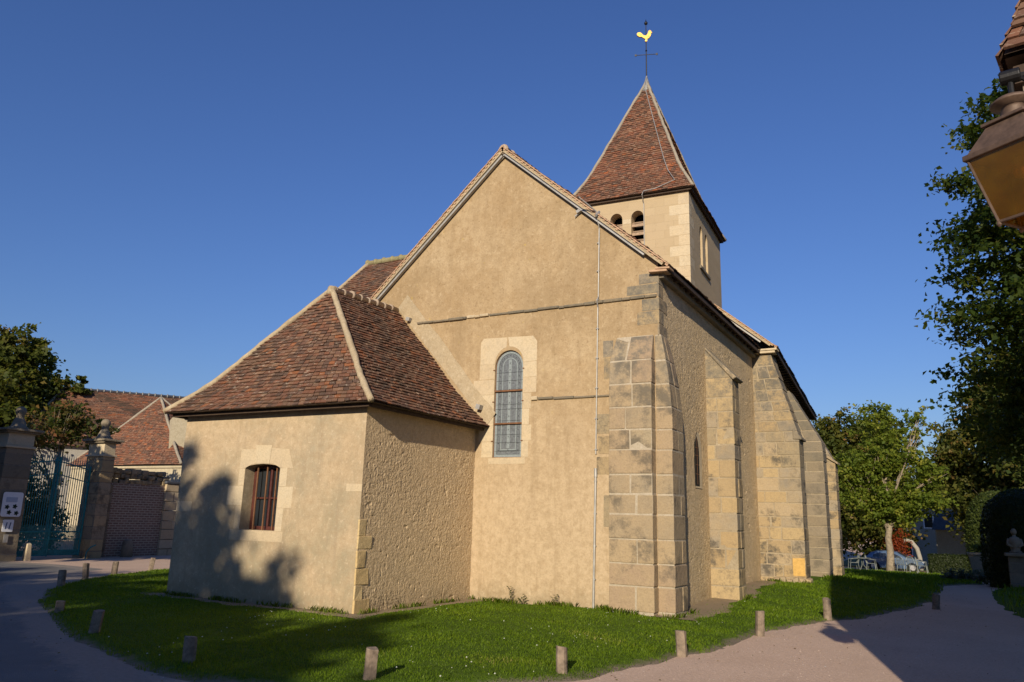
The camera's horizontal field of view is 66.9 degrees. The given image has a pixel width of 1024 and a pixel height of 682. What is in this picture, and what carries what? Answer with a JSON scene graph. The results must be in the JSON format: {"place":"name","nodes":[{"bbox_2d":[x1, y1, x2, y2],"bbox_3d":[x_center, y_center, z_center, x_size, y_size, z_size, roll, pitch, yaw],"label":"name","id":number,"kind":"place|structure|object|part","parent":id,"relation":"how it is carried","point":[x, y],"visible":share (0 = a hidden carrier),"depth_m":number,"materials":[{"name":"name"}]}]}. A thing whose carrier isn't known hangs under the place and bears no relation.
{"place":"outdoors","nodes":[
{"label":"outdoors","id":0,"kind":"place"},
{"bbox_2d":[0,561,152,681],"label":"road","id":1,"kind":"structure","parent":0,"point":[21,611],"depth_m":9.58,"materials":[{"name":"grey asphalt"}]},
{"bbox_2d":[36,568,981,681],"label":"lawn","id":2,"kind":"structure","parent":0,"point":[133,660],"depth_m":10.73,"materials":[{"name":"plant"}]},
{"bbox_2d":[54,600,65,612],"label":"bollard","id":3,"kind":"object","parent":2,"relation":"on","point":[59,605],"visible":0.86,"depth_m":12.44,"materials":[{"name":"grey stone"}]},
{"bbox_2d":[57,570,66,586],"bbox_3d":[-9.563,5.085,16.469,0.161,0.433,0.122,-5,-19,6],"label":"bollard","id":4,"kind":"object","parent":2,"relation":"on","point":[61,579],"visible":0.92,"depth_m":16.45,"materials":[{"name":"grey stone"}]},
{"bbox_2d":[82,563,89,579],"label":"bollard","id":5,"kind":"object","parent":2,"relation":"on","point":[85,572],"visible":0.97,"depth_m":18.44,"materials":[{"name":"grey stone"}]},
{"bbox_2d":[88,609,104,633],"bbox_3d":[-5.612,3.830,10.456,0.154,0.399,0.133,17,-19,-34],"label":"bollard","id":6,"kind":"object","parent":2,"relation":"on","point":[97,619],"visible":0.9,"depth_m":10.42,"materials":[{"name":"grey stone"}]},
{"bbox_2d":[111,561,118,573],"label":"bollard","id":7,"kind":"object","parent":2,"relation":"on","point":[115,565],"visible":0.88,"depth_m":19.57,"materials":[{"name":"beige stone"}]},
{"bbox_2d":[148,558,155,570],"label":"bollard","id":8,"kind":"object","parent":2,"relation":"on","point":[151,564],"visible":0.87,"depth_m":21.37,"materials":[{"name":"beige stone"}]},
{"bbox_2d":[182,636,197,662],"bbox_3d":[-3.577,3.469,8.593,0.134,0.377,0.141,12,-16,-38],"label":"bollard","id":9,"kind":"object","parent":2,"relation":"on","point":[189,649],"visible":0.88,"depth_m":8.56,"materials":[{"name":"grey stone"}]},
{"bbox_2d":[363,647,378,679],"bbox_3d":[-1.464,3.382,8.003,0.143,0.414,0.129,16,-16,-42],"label":"bollard","id":10,"kind":"object","parent":2,"relation":"on","point":[370,665],"visible":0.98,"depth_m":7.97,"materials":[{"name":"beige stone"}]},
{"bbox_2d":[333,598,481,618],"bbox_3d":[-1.564,4.918,14.194,0.960,0.091,4.000,-6,-15,29],"label":"earth strip","id":11,"kind":"object","parent":2,"relation":"on","point":[428,605],"visible":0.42,"depth_m":13.92,"materials":[{"name":"brown soil"}]},
{"bbox_2d":[108,601,744,676],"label":"clover flowers","id":12,"kind":"object","parent":2,"relation":"on","point":[411,646],"visible":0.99,"depth_m":10.92,"materials":[{"name":"white plant"}]},
{"bbox_2d":[164,578,812,619],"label":"grass tufts","id":13,"kind":"object","parent":2,"relation":"on","point":[503,601],"visible":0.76,"depth_m":14.37,"materials":[{"name":"green plant"}]},
{"bbox_2d":[507,586,512,602],"bbox_3d":[-0.033,5.096,15.603,0.198,0.340,0.105,-6,-15,29],"label":"tall weed","id":14,"kind":"object","parent":2,"relation":"on","point":[511,596],"visible":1,"depth_m":15.58,"materials":[{"name":"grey plant"}]},
{"bbox_2d":[556,645,567,673],"bbox_3d":[0.548,3.609,8.688,0.151,0.372,0.138,-13,-23,37],"label":"bollard","id":15,"kind":"object","parent":2,"relation":"on","point":[561,658],"visible":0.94,"depth_m":8.65,"materials":[{"name":"beige stone"}]},
{"bbox_2d":[675,630,687,656],"bbox_3d":[2.228,4.008,10.217,0.144,0.376,0.167,5,-13,-24],"label":"bollard","id":16,"kind":"object","parent":2,"relation":"on","point":[681,644],"visible":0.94,"depth_m":10.18,"materials":[{"name":"beige stone"}]},
{"bbox_2d":[654,580,777,620],"bbox_3d":[5.269,5.778,17.500,1.400,0.266,9.000,-6,-15,29],"label":"earth strip","id":17,"kind":"object","parent":2,"relation":"on","point":[713,604],"visible":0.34,"depth_m":15.81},
{"bbox_2d":[755,611,764,636],"bbox_3d":[3.938,4.511,12.307,0.160,0.451,0.132,8,-12,-22],"label":"bollard","id":18,"kind":"object","parent":2,"relation":"on","point":[759,625],"visible":0.96,"depth_m":12.26,"materials":[{"name":"beige stone"}]},
{"bbox_2d":[822,597,831,620],"bbox_3d":[5.949,5.092,14.628,0.149,0.476,0.130,-3,-14,19],"label":"bollard","id":19,"kind":"object","parent":2,"relation":"on","point":[827,613],"visible":0.92,"depth_m":14.60,"materials":[{"name":"beige stone"}]},
{"bbox_2d":[848,554,859,568],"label":"garden chair","id":20,"kind":"object","parent":2,"relation":"on","point":[854,562],"visible":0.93,"depth_m":43.24,"materials":[{"name":"grey paint"}]},
{"bbox_2d":[854,557,870,569],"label":"garden table","id":21,"kind":"object","parent":2,"relation":"on","point":[863,560],"visible":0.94,"depth_m":43.35,"materials":[{"name":"grey paint"}]},
{"bbox_2d":[864,555,877,569],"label":"garden chair","id":22,"kind":"object","parent":2,"relation":"on","point":[870,563],"visible":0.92,"depth_m":43.20,"materials":[{"name":"grey paint"}]},
{"bbox_2d":[832,400,958,570],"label":"walnut tree","id":23,"kind":"object","parent":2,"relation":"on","point":[888,506],"visible":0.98,"depth_m":43.21,"materials":[{"name":"green plant"}]},
{"bbox_2d":[819,567,982,592],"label":"grass","id":24,"kind":"structure","parent":2,"relation":"on","point":[910,580],"depth_m":25.14,"materials":[{"name":"green plant"}]},
{"bbox_2d":[896,556,910,571],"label":"garden chair","id":25,"kind":"object","parent":2,"relation":"on","point":[901,563],"visible":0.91,"depth_m":41.65,"materials":[{"name":"grey paint"}]},
{"bbox_2d":[906,556,916,572],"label":"garden chair","id":26,"kind":"object","parent":2,"relation":"on","point":[910,563],"visible":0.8,"depth_m":41.45,"materials":[{"name":"grey paint"}]},
{"bbox_2d":[915,557,928,573],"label":"garden chair","id":27,"kind":"object","parent":2,"relation":"on","point":[920,565],"visible":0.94,"depth_m":40.59,"materials":[{"name":"grey paint"}]},
{"bbox_2d":[932,594,939,609],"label":"bollard","id":28,"kind":"object","parent":2,"relation":"on","point":[936,601],"visible":0.91,"depth_m":17.24,"materials":[{"name":"grey stone"}]},
{"bbox_2d":[940,565,959,578],"bbox_3d":[15.904,8.479,28.009,0.849,0.704,0.810,4,-13,-8],"label":"plant","id":29,"kind":"object","parent":2,"relation":"on","point":[949,574],"visible":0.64,"depth_m":28.06,"materials":[{"name":"green plant"}]},
{"bbox_2d":[951,568,976,580],"bbox_3d":[16.086,8.407,27.518,0.778,0.652,0.909,6,-13,-17],"label":"plant","id":30,"kind":"object","parent":2,"relation":"on","point":[963,575],"visible":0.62,"depth_m":27.51,"materials":[{"name":"green plant"}]},
{"bbox_2d":[967,569,984,584],"bbox_3d":[16.321,8.289,27.044,0.978,0.682,0.910,-6,-15,29],"label":"plant","id":31,"kind":"object","parent":2,"relation":"on","point":[980,577],"visible":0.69,"depth_m":26.99,"materials":[{"name":"green plant"}]},
{"bbox_2d":[0,0,1022,476],"label":"sky","id":32,"kind":"structure","parent":0,"point":[180,180],"materials":[{"name":"blue"}]},
{"bbox_2d":[10,534,1023,681],"bbox_3d":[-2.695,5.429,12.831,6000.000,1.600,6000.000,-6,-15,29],"label":"ground","id":33,"kind":"structure","parent":0,"point":[957,603],"depth_m":11.28,"materials":[{"name":"beige gravel"}]},
{"bbox_2d":[0,407,44,560],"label":"gate pillar","id":34,"kind":"structure","parent":33,"relation":"on","point":[17,440],"depth_m":24.08,"materials":[{"name":"grey stone"}]},
{"bbox_2d":[2,534,8,542],"bbox_3d":[-15.441,6.023,23.645,0.012,0.240,0.140,-6,-15,29],"label":"metal plaque","id":35,"kind":"object","parent":34,"relation":"attached to","point":[5,538],"visible":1,"depth_m":23.64,"materials":[{"name":"metal"}]},
{"bbox_2d":[1,520,13,531],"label":"sign","id":36,"kind":"object","parent":34,"relation":"attached to","point":[7,525],"visible":1,"depth_m":23.72,"materials":[{"name":"white metal"}]},
{"bbox_2d":[0,492,23,516],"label":"sign","id":37,"kind":"object","parent":34,"relation":"attached to","point":[12,502],"visible":1,"depth_m":23.88,"materials":[{"name":"white metal"}]},
{"bbox_2d":[16,452,61,556],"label":"iron gate","id":38,"kind":"structure","parent":34,"relation":"attached to","point":[38,551],"depth_m":25.14,"materials":[{"name":"teal metal"}]},
{"bbox_2d":[21,542,31,560],"bbox_3d":[-15.185,6.644,24.288,0.198,0.651,0.198,-6,-15,29],"label":"boundary stone","id":39,"kind":"object","parent":33,"relation":"on","point":[26,556],"visible":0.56,"depth_m":24.24,"materials":[{"name":"stone"}]},
{"bbox_2d":[0,322,93,485],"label":"chestnut tree","id":40,"kind":"object","parent":33,"relation":"on","point":[28,384],"visible":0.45,"depth_m":50.30,"materials":[{"name":"green plant"}]},
{"bbox_2d":[17,457,76,550],"bbox_3d":[-17.902,6.051,28.212,3.582,4.083,4.091,-6,-15,29],"label":"laurel shrub","id":41,"kind":"object","parent":33,"relation":"on","point":[42,508],"visible":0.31,"depth_m":28.30,"materials":[{"name":"green plant"}]},
{"bbox_2d":[7,400,120,545],"bbox_3d":[-18.235,5.321,30.745,4.504,6.047,2.918,9,-15,-29],"label":"tree","id":42,"kind":"object","parent":33,"relation":"on","point":[60,429],"visible":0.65,"depth_m":30.87,"materials":[{"name":"green plant"}]},
{"bbox_2d":[72,419,124,558],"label":"gate pillar","id":43,"kind":"structure","parent":33,"relation":"on","point":[101,456],"depth_m":26.61,"materials":[{"name":"stone"}]},
{"bbox_2d":[42,454,91,555],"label":"iron gate","id":44,"kind":"structure","parent":43,"relation":"attached to","point":[68,551],"depth_m":26.11,"materials":[{"name":"teal metal"}]},
{"bbox_2d":[27,386,185,533],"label":"long house","id":45,"kind":"structure","parent":33,"relation":"on","point":[117,408],"depth_m":51.85,"materials":[{"name":"tile"}]},
{"bbox_2d":[41,489,59,507],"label":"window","id":46,"kind":"structure","parent":45,"relation":"in","point":[43,489],"depth_m":47.92,"materials":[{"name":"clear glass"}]},
{"bbox_2d":[62,397,183,537],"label":"house","id":47,"kind":"structure","parent":33,"relation":"on","point":[143,434],"depth_m":39.40,"materials":[{"name":"tile"}]},
{"bbox_2d":[120,539,132,556],"bbox_3d":[-13.648,7.397,27.488,0.400,0.700,0.390,-6,-15,29],"label":"guard stone","id":48,"kind":"object","parent":33,"relation":"on","point":[127,548],"visible":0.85,"depth_m":27.37,"materials":[{"name":"grey stone"}]},
{"bbox_2d":[101,467,179,556],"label":"garden wall","id":49,"kind":"structure","parent":33,"relation":"on","point":[141,516],"depth_m":28.41,"materials":[{"name":"red brick"}]},
{"bbox_2d":[163,417,187,464],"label":"rendered house","id":50,"kind":"structure","parent":33,"relation":"on","point":[177,432],"depth_m":38.20,"materials":[{"name":"paint"}]},
{"bbox_2d":[144,592,360,615],"bbox_3d":[-4.971,4.768,13.974,5.440,0.082,0.660,-6,-15,29],"label":"earth strip","id":51,"kind":"object","parent":33,"relation":"on","point":[247,603],"visible":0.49,"depth_m":13.94,"materials":[{"name":"brown soil"}]},
{"bbox_2d":[0,585,987,680],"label":"fallen leaves","id":52,"kind":"object","parent":33,"relation":"on","point":[611,675],"visible":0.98,"depth_m":10.20,"materials":[{"name":"brown plant"}]},
{"bbox_2d":[163,20,844,616],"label":"church","id":53,"kind":"structure","parent":33,"relation":"on","point":[517,372],"depth_m":16.03,"materials":[{"name":"paint"}]},
{"bbox_2d":[249,464,279,530],"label":"barred window","id":54,"kind":"structure","parent":53,"relation":"in","point":[266,477],"depth_m":14.89,"materials":[{"name":"brown glass"}]},
{"bbox_2d":[491,350,523,457],"bbox_3d":[-0.072,1.338,16.711,0.767,2.328,0.100,-6,-15,29],"label":"arched window","id":55,"kind":"structure","parent":53,"relation":"in","point":[509,368],"depth_m":16.73,"materials":[{"name":"grey glass"}]},
{"bbox_2d":[694,431,701,488],"bbox_3d":[4.065,2.592,16.980,0.035,1.240,0.520,-6,-15,29],"label":"lancet window","id":56,"kind":"structure","parent":53,"relation":"in","point":[697,444],"depth_m":16.95,"materials":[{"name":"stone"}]},
{"bbox_2d":[162,610,1023,681],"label":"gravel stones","id":57,"kind":"object","parent":33,"relation":"on","point":[860,652],"visible":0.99,"depth_m":11.01,"materials":[{"name":"grey gravel"}]},
{"bbox_2d":[864,550,925,571],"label":"parked car","id":58,"kind":"object","parent":33,"relation":"on","point":[880,556],"visible":0.66,"depth_m":56.18,"materials":[{"name":"blue paint"}]},
{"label":"side window","id":59,"kind":"part","parent":58,"relation":"part of","materials":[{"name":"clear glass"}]},
{"bbox_2d":[927,553,967,573],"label":"clipped hedge","id":60,"kind":"object","parent":33,"relation":"on","point":[937,563],"visible":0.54,"depth_m":51.17,"materials":[{"name":"green plant"}]},
{"bbox_2d":[907,345,1023,543],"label":"broadleaf tree","id":61,"kind":"object","parent":33,"relation":"on","point":[967,473],"visible":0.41,"depth_m":56.05,"materials":[{"name":"green plant"}]},
{"bbox_2d":[964,542,987,575],"bbox_3d":[18.752,8.800,31.070,1.065,1.475,1.163,-6,-15,29],"label":"stone pot","id":62,"kind":"object","parent":33,"relation":"on","point":[975,561],"visible":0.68,"depth_m":30.88,"materials":[{"name":"grey stone"}]},
{"bbox_2d":[970,341,1023,491],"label":"broadleaf tree","id":63,"kind":"object","parent":33,"relation":"on","point":[1014,474],"visible":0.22,"depth_m":47.84,"materials":[{"name":"green plant"}]},
{"bbox_2d":[995,0,1023,91],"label":"corner house","id":64,"kind":"structure","parent":33,"relation":"on","point":[1009,55],"depth_m":4.95,"materials":[{"name":"tile"}]},
{"bbox_2d":[962,67,1023,232],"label":"street lantern","id":65,"kind":"object","parent":64,"relation":"attached to","point":[997,149],"visible":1,"depth_m":4.42,"materials":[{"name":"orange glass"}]},
{"bbox_2d":[844,538,928,570],"bbox_3d":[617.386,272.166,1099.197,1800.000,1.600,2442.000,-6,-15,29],"label":"meadow","id":66,"kind":"structure","parent":0,"point":[854,564],"depth_m":70.11,"materials":[{"name":"green plant"}]},
{"bbox_2d":[811,406,900,558],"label":"broadleaf tree","id":67,"kind":"object","parent":66,"relation":"on","point":[830,433],"visible":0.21,"depth_m":62.47,"materials":[{"name":"green plant"}]},
{"bbox_2d":[840,416,935,568],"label":"broadleaf tree","id":68,"kind":"object","parent":66,"relation":"on","point":[875,545],"visible":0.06,"depth_m":63.43,"materials":[{"name":"green plant"}]},
{"bbox_2d":[877,527,913,569],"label":"red bush","id":69,"kind":"object","parent":66,"relation":"on","point":[898,544],"visible":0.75,"depth_m":61.12,"materials":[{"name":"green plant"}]},
{"bbox_2d":[903,538,923,570],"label":"garden arch","id":70,"kind":"structure","parent":66,"relation":"on","point":[917,550],"depth_m":60.92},
{"bbox_2d":[895,489,964,565],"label":"village house","id":71,"kind":"structure","parent":66,"relation":"on","point":[925,524],"depth_m":74.18,"materials":[{"name":"grey stone"}]},
{"bbox_2d":[904,544,912,555],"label":"window","id":72,"kind":"structure","parent":71,"relation":"in","point":[910,549],"depth_m":74.57,"materials":[{"name":"glass"}]},
{"bbox_2d":[923,515,933,528],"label":"window","id":73,"kind":"structure","parent":71,"relation":"in","point":[928,524],"depth_m":74.24,"materials":[{"name":"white glass"}]},
{"bbox_2d":[932,511,966,554],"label":"village house","id":74,"kind":"structure","parent":66,"relation":"on","point":[946,542],"depth_m":61.90,"materials":[{"name":"grey stone"}]},
{"bbox_2d":[991,583,1023,617],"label":"grass verge","id":75,"kind":"object","parent":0,"point":[997,598],"depth_m":19.39,"materials":[{"name":"plant"}]},
{"bbox_2d":[914,78,1023,474],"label":"lime tree","id":76,"kind":"object","parent":75,"relation":"on","point":[986,236],"visible":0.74,"depth_m":14.89,"materials":[{"name":"green plant"}]},
{"bbox_2d":[963,490,1000,572],"bbox_3d":[23.393,9.402,37.354,2.928,4.369,2.882,-6,-15,29],"label":"yew topiary","id":77,"kind":"object","parent":75,"relation":"on","point":[973,516],"visible":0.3,"depth_m":37.45,"materials":[{"name":"green plant"}]},
{"bbox_2d":[979,487,1023,587],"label":"yew topiary","id":78,"kind":"object","parent":75,"relation":"on","point":[1002,515],"visible":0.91,"depth_m":24.64,"materials":[{"name":"green plant"}]},
{"bbox_2d":[1004,552,1023,586],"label":"pedestal","id":79,"kind":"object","parent":75,"relation":"on","point":[1016,567],"depth_m":23.67,"materials":[{"name":"grey stone"}]},
{"bbox_2d":[1006,528,1023,552],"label":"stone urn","id":80,"kind":"object","parent":79,"relation":"on","point":[1014,543],"visible":0.99,"depth_m":23.93,"materials":[{"name":"grey stone"}]}
]}

